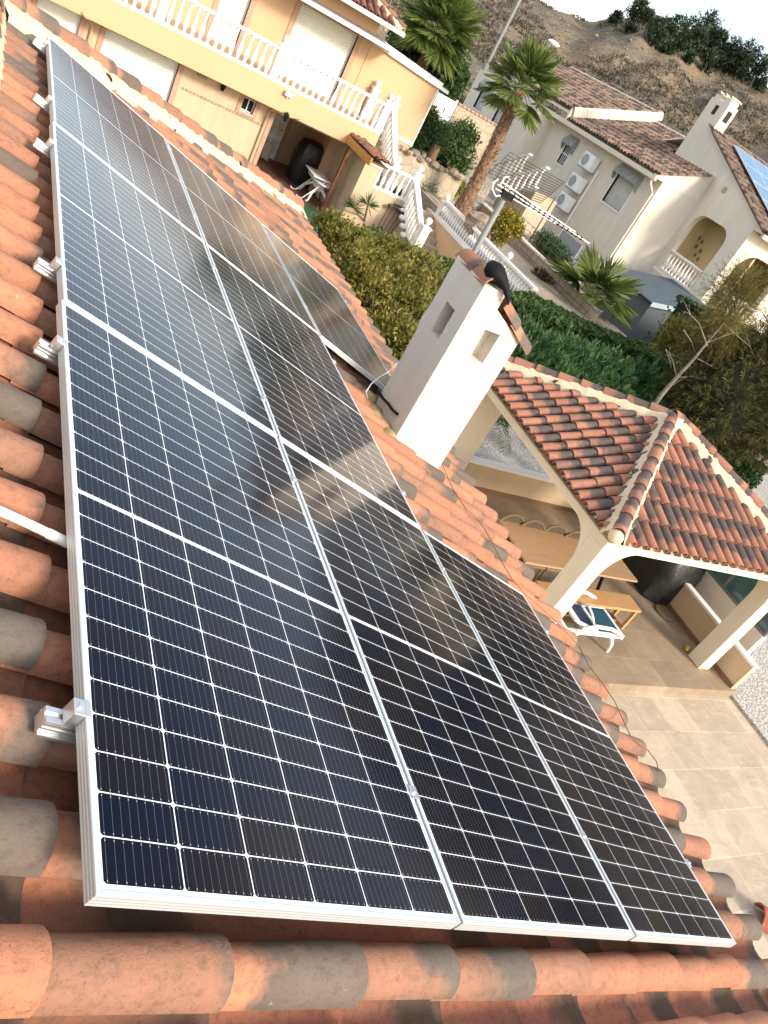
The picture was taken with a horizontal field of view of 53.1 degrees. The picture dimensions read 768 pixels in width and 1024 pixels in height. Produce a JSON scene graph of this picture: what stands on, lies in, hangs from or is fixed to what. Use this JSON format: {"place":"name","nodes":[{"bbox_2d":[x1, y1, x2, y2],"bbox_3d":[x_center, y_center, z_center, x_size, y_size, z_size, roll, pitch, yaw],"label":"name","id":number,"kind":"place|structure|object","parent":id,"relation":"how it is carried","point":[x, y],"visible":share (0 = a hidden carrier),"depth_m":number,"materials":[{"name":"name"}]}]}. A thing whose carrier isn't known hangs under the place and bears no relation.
{"place":"outdoors","nodes":[
{"label":"outdoors","id":0,"kind":"place"},
{"bbox_2d":[297,171,330,209],"bbox_3d":[-2.226,-10.580,25.232,0.846,0.741,1.500,11,35,-32],"label":"chair","id":1,"kind":"object","parent":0,"point":[316,182],"visible":0.69,"depth_m":24.92,"materials":[{"name":"white plastic"}]},
{"bbox_2d":[408,147,494,199],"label":"terrace","id":2,"kind":"structure","parent":0,"point":[484,191],"depth_m":30.02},
{"bbox_2d":[385,17,473,100],"bbox_3d":[1.566,-17.767,31.215,4.352,3.632,2.765,11,35,-32],"label":"dark green bush","id":3,"kind":"object","parent":2,"relation":"on","point":[457,88],"visible":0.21,"depth_m":30.84,"materials":[{"name":"green plant"}]},
{"bbox_2d":[390,0,491,85],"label":"hillside fan palm","id":4,"kind":"object","parent":2,"relation":"on","point":[452,20],"visible":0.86,"depth_m":28.28,"materials":[{"name":"green plant"}]},
{"bbox_2d":[432,92,458,123],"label":"white gate","id":5,"kind":"structure","parent":2,"relation":"on","point":[441,101],"depth_m":28.36,"materials":[{"name":"paint"}]},
{"bbox_2d":[448,102,496,166],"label":"street wall","id":6,"kind":"structure","parent":2,"relation":"on","point":[485,126],"depth_m":29.65,"materials":[{"name":"paint"}]},
{"bbox_2d":[412,188,626,336],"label":"garden terrace","id":7,"kind":"structure","parent":0,"point":[430,202],"depth_m":26.02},
{"bbox_2d":[390,140,464,201],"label":"rubble wall","id":8,"kind":"structure","parent":7,"relation":"on","point":[450,180],"depth_m":26.77,"materials":[{"name":"stone"}]},
{"bbox_2d":[410,104,454,157],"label":"flowering oleander","id":9,"kind":"object","parent":7,"relation":"on","point":[431,120],"visible":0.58,"depth_m":26.97,"materials":[{"name":"green plant"}]},
{"bbox_2d":[389,186,499,215],"bbox_3d":[1.985,-11.249,29.192,4.000,2.300,1.900,11,35,-32],"label":"planting bed","id":10,"kind":"object","parent":7,"relation":"on","point":[477,205],"visible":0.07,"depth_m":28.47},
{"bbox_2d":[415,124,458,164],"bbox_3d":[1.690,-12.778,27.557,1.968,2.024,1.965,11,35,-32],"label":"sago palm","id":11,"kind":"object","parent":10,"relation":"on","point":[432,153],"visible":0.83,"depth_m":27.25,"materials":[{"name":"green plant"}]},
{"bbox_2d":[435,116,481,175],"bbox_3d":[2.528,-13.511,28.790,1.983,2.588,2.201,11,35,-32],"label":"round shrub","id":12,"kind":"object","parent":7,"relation":"on","point":[466,138],"visible":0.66,"depth_m":28.42,"materials":[{"name":"green plant"}]},
{"bbox_2d":[427,194,538,291],"bbox_3d":[2.592,-7.624,23.653,0.380,2.290,7.150,11,35,-32],"label":"balustrade","id":13,"kind":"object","parent":7,"relation":"on","point":[450,242],"depth_m":24.17,"materials":[{"name":"white paint"}]},
{"bbox_2d":[427,191,587,319],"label":"crazy paving","id":14,"kind":"structure","parent":7,"relation":"on","point":[547,291],"depth_m":23.84,"materials":[{"name":"stone"}]},
{"bbox_2d":[464,210,491,239],"bbox_3d":[2.938,-8.935,24.001,0.936,0.830,1.009,33,29,2],"label":"boulder","id":15,"kind":"object","parent":14,"relation":"on","point":[478,220],"visible":0.67,"depth_m":23.68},
{"bbox_2d":[486,204,526,247],"bbox_3d":[3.879,-8.790,24.026,1.335,1.449,1.050,11,35,-32],"label":"citrus tree","id":16,"kind":"object","parent":14,"relation":"on","point":[509,224],"visible":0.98,"depth_m":23.83,"materials":[{"name":"yellow plant"}]},
{"bbox_2d":[454,33,566,216],"bbox_3d":[3.688,-12.478,25.077,2.825,5.719,2.989,11,35,-32],"label":"tall fan palm","id":17,"kind":"object","parent":14,"relation":"on","point":[527,62],"visible":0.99,"depth_m":24.14,"materials":[{"name":"green plant"}]},
{"bbox_2d":[488,153,556,234],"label":"garden stairs","id":18,"kind":"structure","parent":7,"relation":"on","point":[533,218],"depth_m":30.49,"materials":[{"name":"white paint"}]},
{"bbox_2d":[488,152,564,241],"bbox_3d":[4.916,-12.145,29.016,0.043,2.478,5.015,11,35,-32],"label":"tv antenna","id":19,"kind":"object","parent":7,"relation":"on","point":[526,183],"visible":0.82,"depth_m":28.40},
{"bbox_2d":[479,201,602,321],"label":"garden wall","id":20,"kind":"structure","parent":7,"relation":"on","point":[593,313],"depth_m":24.54,"materials":[{"name":"stone"}]},
{"bbox_2d":[479,190,603,315],"bbox_3d":[4.955,-8.831,25.512,0.016,0.980,8.008,11,35,-32],"label":"wire fence","id":21,"kind":"object","parent":7,"relation":"on","point":[543,253],"visible":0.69,"depth_m":25.01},
{"bbox_2d":[528,226,574,265],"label":"grey green shrub","id":22,"kind":"object","parent":7,"relation":"on","point":[550,246],"visible":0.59,"depth_m":27.21,"materials":[{"name":"green plant"}]},
{"bbox_2d":[530,252,572,284],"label":"red leaved shrub","id":23,"kind":"object","parent":7,"relation":"on","point":[542,275],"visible":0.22,"depth_m":24.33,"materials":[{"name":"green plant"}]},
{"bbox_2d":[463,60,715,272],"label":"beige house","id":24,"kind":"structure","parent":7,"relation":"on","point":[643,191],"depth_m":32.51,"materials":[{"name":"paint"}]},
{"bbox_2d":[555,191,575,214],"bbox_3d":[7.860,-13.421,33.388,0.458,0.660,0.840,11,35,-32],"label":"air conditioner","id":25,"kind":"object","parent":24,"relation":"attached to","point":[565,203],"visible":0.94,"depth_m":33.18,"materials":[{"name":"white plastic"}]},
{"bbox_2d":[564,172,587,195],"bbox_3d":[8.253,-14.060,32.967,0.458,0.660,0.840,11,35,-32],"label":"air conditioner","id":26,"kind":"object","parent":24,"relation":"attached to","point":[576,183],"visible":1,"depth_m":32.76,"materials":[{"name":"white plastic"}]},
{"bbox_2d":[577,151,600,174],"bbox_3d":[8.682,-14.758,32.507,0.458,0.660,0.840,11,35,-32],"label":"air conditioner","id":27,"kind":"object","parent":24,"relation":"attached to","point":[589,162],"visible":1,"depth_m":32.30,"materials":[{"name":"white plastic"}]},
{"bbox_2d":[600,172,634,213],"bbox_3d":[9.549,-12.926,31.117,0.170,1.330,1.450,11,35,-32],"label":"window","id":28,"kind":"structure","parent":24,"relation":"in","point":[621,191],"depth_m":31.24,"materials":[{"name":"glass"}]},
{"bbox_2d":[544,242,646,328],"bbox_3d":[6.649,-6.855,23.373,3.624,1.875,3.162,11,35,-32],"label":"young fan palm","id":29,"kind":"object","parent":7,"relation":"on","point":[618,289],"visible":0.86,"depth_m":23.10,"materials":[{"name":"green plant"}]},
{"bbox_2d":[648,90,767,332],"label":"cream house","id":30,"kind":"structure","parent":7,"relation":"on","point":[728,214],"depth_m":30.05,"materials":[{"name":"beige paint"}]},
{"bbox_2d":[734,144,767,189],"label":"solar panel","id":31,"kind":"object","parent":30,"relation":"on","point":[750,167],"visible":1,"depth_m":29.99,"materials":[{"name":"blue glass"}]},
{"bbox_2d":[554,230,582,262],"bbox_3d":[6.639,-9.950,28.852,0.540,0.950,1.480,11,35,-32],"label":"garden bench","id":32,"kind":"object","parent":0,"point":[566,237],"visible":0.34,"depth_m":28.75,"materials":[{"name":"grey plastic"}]},
{"bbox_2d":[376,0,767,163],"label":"hillside","id":33,"kind":"structure","parent":0,"point":[603,43],"depth_m":81.17,"materials":[{"name":"soil"}]},
{"bbox_2d":[482,0,520,70],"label":"street lamp","id":34,"kind":"object","parent":33,"relation":"on","point":[486,66],"visible":0.6,"depth_m":43.59,"materials":[{"name":"metal"}]},
{"bbox_2d":[377,0,767,161],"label":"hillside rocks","id":35,"kind":"object","parent":33,"relation":"on","point":[593,56],"visible":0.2,"depth_m":81.87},
{"bbox_2d":[386,0,767,151],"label":"hillside scrub","id":36,"kind":"object","parent":33,"relation":"on","point":[678,101],"visible":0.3,"depth_m":74.41,"materials":[{"name":"green plant"}]},
{"bbox_2d":[606,9,625,25],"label":"hillside pine","id":37,"kind":"object","parent":33,"relation":"on","point":[615,17],"visible":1,"depth_m":87.48,"materials":[{"name":"green plant"}]},
{"bbox_2d":[624,0,651,22],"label":"hillside pine","id":38,"kind":"object","parent":33,"relation":"on","point":[633,11],"visible":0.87,"depth_m":89.05,"materials":[{"name":"green plant"}]},
{"bbox_2d":[635,5,655,23],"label":"hillside pine","id":39,"kind":"object","parent":33,"relation":"on","point":[646,14],"visible":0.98,"depth_m":88.36,"materials":[{"name":"green plant"}]},
{"bbox_2d":[641,13,668,44],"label":"hillside pine","id":40,"kind":"object","parent":33,"relation":"on","point":[658,22],"visible":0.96,"depth_m":82.29,"materials":[{"name":"green plant"}]},
{"bbox_2d":[648,27,670,48],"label":"hillside pine","id":41,"kind":"object","parent":33,"relation":"on","point":[663,38],"visible":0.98,"depth_m":82.77,"materials":[{"name":"green plant"}]},
{"bbox_2d":[667,11,691,40],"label":"hillside pine","id":42,"kind":"object","parent":33,"relation":"on","point":[685,25],"visible":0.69,"depth_m":86.29,"materials":[{"name":"green plant"}]},
{"bbox_2d":[674,27,695,55],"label":"hillside pine","id":43,"kind":"object","parent":33,"relation":"on","point":[684,42],"visible":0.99,"depth_m":83.06,"materials":[{"name":"green plant"}]},
{"bbox_2d":[691,24,711,55],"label":"hillside pine","id":44,"kind":"object","parent":33,"relation":"on","point":[702,37],"visible":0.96,"depth_m":87.00,"materials":[{"name":"green plant"}]},
{"bbox_2d":[698,45,720,75],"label":"hillside pine","id":45,"kind":"object","parent":33,"relation":"on","point":[710,59],"visible":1,"depth_m":86.83,"materials":[{"name":"green plant"}]},
{"bbox_2d":[697,22,725,57],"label":"hillside pine","id":46,"kind":"object","parent":33,"relation":"on","point":[720,32],"visible":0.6,"depth_m":89.00,"materials":[{"name":"green plant"}]},
{"bbox_2d":[701,6,724,31],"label":"hillside pine","id":47,"kind":"object","parent":33,"relation":"on","point":[708,20],"visible":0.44,"depth_m":91.00,"materials":[{"name":"green plant"}]},
{"bbox_2d":[717,34,747,72],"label":"hillside pine","id":48,"kind":"object","parent":33,"relation":"on","point":[732,46],"visible":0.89,"depth_m":89.13,"materials":[{"name":"green plant"}]},
{"bbox_2d":[734,36,767,78],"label":"hillside pine","id":49,"kind":"object","parent":33,"relation":"on","point":[743,68],"visible":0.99,"depth_m":88.57,"materials":[{"name":"green plant"}]},
{"bbox_2d":[748,54,767,86],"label":"hillside pine","id":50,"kind":"object","parent":33,"relation":"on","point":[762,68],"visible":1,"depth_m":89.21,"materials":[{"name":"green plant"}]},
{"bbox_2d":[474,416,767,745],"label":"gravel","id":51,"kind":"structure","parent":0,"point":[749,697],"depth_m":14.92,"materials":[{"name":"gravel"}]},
{"bbox_2d":[310,205,447,360],"bbox_3d":[0.293,-3.655,15.286,3.434,2.509,6.523,11,35,-32],"label":"yellow green shrub","id":52,"kind":"object","parent":51,"relation":"on","point":[396,287],"visible":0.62,"depth_m":14.68,"materials":[{"name":"green plant"}]},
{"bbox_2d":[510,311,554,367],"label":"oleander bush","id":53,"kind":"object","parent":51,"relation":"on","point":[529,328],"visible":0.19,"depth_m":18.19,"materials":[{"name":"green plant"}]},
{"bbox_2d":[529,328,582,378],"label":"oleander bush","id":54,"kind":"object","parent":51,"relation":"on","point":[559,361],"visible":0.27,"depth_m":18.44,"materials":[{"name":"green plant"}]},
{"bbox_2d":[552,332,613,388],"bbox_3d":[4.696,-3.176,19.580,2.418,2.708,3.051,11,35,-32],"label":"oleander bush","id":55,"kind":"object","parent":51,"relation":"on","point":[586,369],"visible":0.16,"depth_m":19.04,"materials":[{"name":"green plant"}]},
{"bbox_2d":[580,342,640,396],"bbox_3d":[5.696,-2.982,20.139,2.569,2.686,2.912,11,35,-32],"label":"oleander bush","id":56,"kind":"object","parent":51,"relation":"on","point":[619,363],"visible":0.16,"depth_m":19.62,"materials":[{"name":"green plant"}]},
{"bbox_2d":[611,352,672,407],"bbox_3d":[6.644,-2.892,20.726,2.486,2.550,2.961,11,35,-32],"label":"oleander bush","id":57,"kind":"object","parent":51,"relation":"on","point":[649,389],"visible":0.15,"depth_m":20.25,"materials":[{"name":"green plant"}]},
{"bbox_2d":[649,311,702,367],"bbox_3d":[7.771,-4.055,21.792,1.760,3.535,1.427,11,35,-32],"label":"light green bush","id":58,"kind":"object","parent":51,"relation":"on","point":[667,339],"visible":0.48,"depth_m":21.08,"materials":[{"name":"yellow plant"}]},
{"bbox_2d":[654,250,767,437],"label":"sparse conifer","id":59,"kind":"object","parent":51,"relation":"on","point":[731,314],"visible":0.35,"depth_m":18.29,"materials":[{"name":"green plant"}]},
{"bbox_2d":[655,309,767,473],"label":"dense conifer","id":60,"kind":"object","parent":51,"relation":"on","point":[724,403],"visible":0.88,"depth_m":19.32,"materials":[{"name":"green plant"}]},
{"bbox_2d":[695,569,767,653],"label":"glass screen","id":61,"kind":"object","parent":51,"relation":"on","point":[723,595],"visible":0.21,"depth_m":13.80,"materials":[{"name":"clear glass"}]},
{"bbox_2d":[709,441,767,490],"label":"dark low hedge","id":62,"kind":"object","parent":51,"relation":"on","point":[744,472],"visible":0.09,"depth_m":21.60,"materials":[{"name":"green plant"}]},
{"bbox_2d":[596,265,707,342],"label":"garden shed","id":63,"kind":"structure","parent":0,"point":[655,299],"depth_m":28.03,"materials":[{"name":"metal"}]},
{"bbox_2d":[540,0,767,85],"label":"sky","id":64,"kind":"structure","parent":0,"point":[745,19],"materials":[{"name":"white"}]},
{"bbox_2d":[586,689,767,958],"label":"patio","id":65,"kind":"structure","parent":0,"point":[709,754],"depth_m":10.75,"materials":[{"name":"tile"}]},
{"bbox_2d":[717,440,767,465],"bbox_3d":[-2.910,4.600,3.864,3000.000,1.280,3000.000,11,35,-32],"label":"ground","id":66,"kind":"structure","parent":0,"point":[766,460],"depth_m":27.98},
{"bbox_2d":[0,0,767,1023],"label":"tiled house","id":67,"kind":"structure","parent":66,"relation":"on","point":[66,956],"depth_m":2.25,"materials":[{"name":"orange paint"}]},
{"bbox_2d":[0,506,66,547],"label":"corrugated conduit","id":68,"kind":"object","parent":67,"relation":"on","point":[54,536],"visible":0.97,"depth_m":1.83,"materials":[{"name":"white plastic"}]},
{"bbox_2d":[32,93,307,308],"bbox_3d":[-0.964,-1.745,5.520,3.125,1.155,0.049,11,35,-32],"label":"mounting rail","id":69,"kind":"object","parent":67,"relation":"attached to","point":[40,101],"visible":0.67,"depth_m":4.45,"materials":[{"name":"metal"}]},
{"bbox_2d":[166,139,318,333],"bbox_3d":[-1.139,-2.161,5.937,1.038,0.036,2.094,32,22,-42],"label":"solar panel","id":70,"kind":"object","parent":69,"relation":"attached to","point":[233,232],"visible":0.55,"depth_m":5.79,"materials":[{"name":"grey"}]},
{"bbox_2d":[261,223,390,389],"bbox_3d":[-0.470,-1.741,6.638,1.038,0.035,2.094,32,22,-42],"label":"solar panel","id":71,"kind":"object","parent":69,"relation":"attached to","point":[340,330],"visible":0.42,"depth_m":6.48,"materials":[{"name":"grey"}]},
{"bbox_2d":[33,138,336,364],"bbox_3d":[-1.042,-1.426,4.597,2.116,0.802,0.049,11,35,-32],"label":"mounting rail","id":72,"kind":"object","parent":67,"relation":"attached to","point":[41,146],"visible":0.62,"depth_m":3.88,"materials":[{"name":"metal"}]},
{"bbox_2d":[32,38,346,302],"bbox_3d":[-1.415,-2.671,6.505,3.125,1.155,0.049,11,35,-32],"label":"mounting rail","id":73,"kind":"object","parent":67,"relation":"attached to","point":[38,44],"visible":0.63,"depth_m":5.44,"materials":[{"name":"metal"}]},
{"bbox_2d":[46,36,204,242],"bbox_3d":[-1.803,-2.579,5.239,1.038,0.035,2.094,32,22,-42],"label":"solar panel","id":74,"kind":"object","parent":73,"relation":"on","point":[92,113],"visible":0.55,"depth_m":5.06,"materials":[{"name":"grey"}]},
{"bbox_2d":[33,256,406,496],"bbox_3d":[-0.590,-0.497,3.609,2.116,0.802,0.049,11,35,-32],"label":"mounting rail","id":75,"kind":"object","parent":67,"relation":"attached to","point":[44,268],"visible":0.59,"depth_m":2.89,"materials":[{"name":"metal"}]},
{"bbox_2d":[49,121,277,436],"bbox_3d":[-1.140,-1.211,3.776,1.038,0.035,2.094,32,22,-42],"label":"solar panel","id":76,"kind":"object","parent":75,"relation":"attached to","point":[137,270],"visible":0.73,"depth_m":3.54,"materials":[{"name":"blue"}]},
{"bbox_2d":[205,244,420,527],"bbox_3d":[-0.476,-0.793,4.473,1.038,0.035,2.094,32,22,-42],"label":"solar panel","id":77,"kind":"object","parent":75,"relation":"attached to","point":[314,412],"visible":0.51,"depth_m":4.27,"materials":[{"name":"grey"}]},
{"bbox_2d":[33,335,548,634],"bbox_3d":[-0.056,0.114,3.539,3.125,1.161,0.049,11,35,-32],"label":"mounting rail","id":78,"kind":"object","parent":67,"relation":"attached to","point":[45,350],"visible":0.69,"depth_m":2.46,"materials":[{"name":"metal"}]},
{"bbox_2d":[34,697,691,867],"bbox_3d":[0.397,1.042,2.552,3.125,1.161,0.049,11,35,-32],"label":"mounting rail","id":79,"kind":"object","parent":67,"relation":"attached to","point":[55,724],"visible":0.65,"depth_m":1.48,"materials":[{"name":"metal"}]},
{"bbox_2d":[56,299,460,928],"bbox_3d":[-0.479,0.155,2.313,1.038,0.035,2.094,32,22,-42],"label":"solar panel","id":80,"kind":"object","parent":79,"relation":"attached to","point":[236,751],"visible":1,"depth_m":1.93,"materials":[{"name":"grey"}]},
{"bbox_2d":[278,438,634,940],"bbox_3d":[0.186,0.573,3.010,1.038,0.035,2.094,32,22,-42],"label":"solar panel","id":81,"kind":"object","parent":79,"relation":"attached to","point":[512,852],"visible":0.81,"depth_m":2.71,"materials":[{"name":"grey"}]},
{"bbox_2d":[422,530,736,947],"bbox_3d":[0.854,0.993,3.712,1.038,0.035,2.094,32,22,-42],"label":"solar panel","id":82,"kind":"object","parent":79,"relation":"attached to","point":[658,891],"visible":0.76,"depth_m":3.47,"materials":[{"name":"grey"}]},
{"bbox_2d":[484,260,510,304],"bbox_3d":[0.756,-1.514,5.054,0.267,0.201,0.130,36,30,7],"label":"cowl","id":83,"kind":"object","parent":67,"relation":"on","point":[495,271],"visible":0.98,"depth_m":5.01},
{"bbox_2d":[472,176,588,253],"bbox_3d":[0.721,-1.459,6.009,1.026,2.098,0.150,11,35,-32],"label":"tv antenna","id":84,"kind":"object","parent":67,"relation":"on","point":[506,194],"visible":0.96,"depth_m":5.45,"materials":[{"name":"silver metal"}]},
{"bbox_2d":[442,463,658,771],"bbox_3d":[1.015,0.579,5.306,0.412,0.259,2.706,-3,44,-45],"label":"brown cable","id":85,"kind":"object","parent":67,"relation":"on","point":[555,621],"visible":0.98,"depth_m":5.20,"materials":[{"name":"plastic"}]},
{"bbox_2d":[367,225,690,389],"bbox_3d":[5.266,-4.522,21.657,14.576,2.171,1.415,11,35,-32],"label":"boundary hedge","id":86,"kind":"object","parent":66,"relation":"on","point":[560,318],"visible":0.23,"depth_m":20.68,"materials":[{"name":"green plant"}]},
{"bbox_2d":[481,492,736,696],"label":"pavilion floor","id":87,"kind":"structure","parent":66,"relation":"on","point":[648,653],"depth_m":12.54,"materials":[{"name":"tile"}]},
{"bbox_2d":[497,514,524,579],"bbox_3d":[1.920,0.538,11.843,0.614,0.911,0.569,11,35,-32],"label":"wicker chair","id":88,"kind":"object","parent":87,"relation":"on","point":[516,518],"visible":0.18,"depth_m":11.82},
{"bbox_2d":[464,456,575,512],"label":"wall","id":89,"kind":"structure","parent":87,"relation":"on","point":[507,481],"depth_m":14.20,"materials":[{"name":"yellow paint"}]},
{"bbox_2d":[511,519,545,580],"bbox_3d":[2.273,0.629,12.034,0.614,0.911,0.569,11,35,-32],"label":"wicker chair","id":90,"kind":"object","parent":87,"relation":"on","point":[537,524],"visible":0.27,"depth_m":11.99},
{"bbox_2d":[537,524,567,580],"bbox_3d":[2.679,0.713,12.285,0.614,0.911,0.569,11,35,-32],"label":"wicker chair","id":91,"kind":"object","parent":87,"relation":"on","point":[559,529],"visible":0.26,"depth_m":12.20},
{"bbox_2d":[497,518,637,589],"bbox_3d":[2.737,0.882,12.245,2.450,0.768,0.977,11,35,-32],"label":"garden table","id":92,"kind":"object","parent":87,"relation":"on","point":[538,547],"visible":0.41,"depth_m":11.79,"materials":[{"name":"brown wood"}]},
{"bbox_2d":[535,580,641,628],"bbox_3d":[3.089,1.472,11.976,2.100,0.460,0.360,11,35,-32],"label":"wooden bench","id":93,"kind":"object","parent":87,"relation":"on","point":[617,602],"visible":0.57,"depth_m":12.11,"materials":[{"name":"brown wood"}]},
{"bbox_2d":[559,591,623,652],"bbox_3d":[2.993,1.622,11.521,1.250,0.586,0.800,11,35,-32],"label":"sun lounger","id":94,"kind":"object","parent":87,"relation":"on","point":[593,621],"visible":0.62,"depth_m":11.40,"materials":[{"name":"white plastic"}]},
{"bbox_2d":[453,356,767,668],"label":"garden pavilion","id":95,"kind":"structure","parent":87,"relation":"on","point":[629,475],"depth_m":10.91,"materials":[{"name":"tile"}]},
{"bbox_2d":[622,555,706,621],"bbox_3d":[5.278,1.015,13.988,1.150,1.166,1.655,11,35,-32],"label":"covered barbecue","id":96,"kind":"object","parent":87,"relation":"on","point":[660,583],"visible":0.35,"depth_m":13.72,"materials":[{"name":"metal"}]},
{"bbox_2d":[666,583,758,688],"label":"wall","id":97,"kind":"structure","parent":87,"relation":"on","point":[735,665],"depth_m":13.29,"materials":[{"name":"yellow paint"}]},
{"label":"shed yard","id":98,"kind":"structure","parent":0,"visible":0},
{"bbox_2d":[643,294,767,450],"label":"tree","id":99,"kind":"object","parent":98,"relation":"on","point":[693,305],"visible":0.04,"depth_m":23.23,"materials":[{"name":"green plant"}]},
{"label":"yellow house yard","id":100,"kind":"structure","parent":0,"visible":0},
{"bbox_2d":[26,0,448,253],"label":"yellow house","id":101,"kind":"structure","parent":100,"relation":"on","point":[341,70],"depth_m":22.82,"materials":[{"name":"paint"}]},
{"bbox_2d":[37,0,81,34],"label":"panelled door","id":102,"kind":"structure","parent":101,"relation":"in","point":[70,20],"depth_m":19.87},
{"bbox_2d":[100,29,178,101],"bbox_3d":[-7.002,-11.885,21.392,1.987,2.080,0.040,11,35,-32],"label":"garage door","id":103,"kind":"structure","parent":101,"relation":"in","point":[155,71],"depth_m":21.12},
{"bbox_2d":[212,0,249,46],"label":"balcony door","id":104,"kind":"structure","parent":101,"relation":"in","point":[235,10],"depth_m":22.27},
{"bbox_2d":[261,113,289,158],"bbox_3d":[-3.721,-13.259,26.535,0.640,2.020,0.125,11,35,-32],"label":"inner door","id":105,"kind":"structure","parent":101,"relation":"in","point":[277,129],"depth_m":26.65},
{"bbox_2d":[285,137,323,188],"bbox_3d":[-2.597,-11.842,26.044,1.051,1.420,0.944,11,35,-32],"label":"covered grill","id":106,"kind":"object","parent":101,"relation":"on","point":[308,151],"visible":0.86,"depth_m":25.64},
{"bbox_2d":[290,165,329,198],"bbox_3d":[-2.438,-10.639,24.959,0.840,0.828,1.050,11,35,-32],"label":"folding table","id":107,"kind":"object","parent":101,"relation":"on","point":[316,173],"visible":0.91,"depth_m":24.74,"materials":[{"name":"white plastic"}]},
{"bbox_2d":[320,132,391,211],"bbox_3d":[-1.247,-10.064,23.404,1.133,2.626,2.972,11,35,-32],"label":"porch canopy","id":108,"kind":"object","parent":101,"relation":"on","point":[366,151],"visible":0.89,"depth_m":22.90,"materials":[{"name":"wood"}]},
{"bbox_2d":[342,191,380,221],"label":"yucca","id":109,"kind":"object","parent":101,"relation":"on","point":[350,203],"visible":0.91,"depth_m":23.63,"materials":[{"name":"green plant"}]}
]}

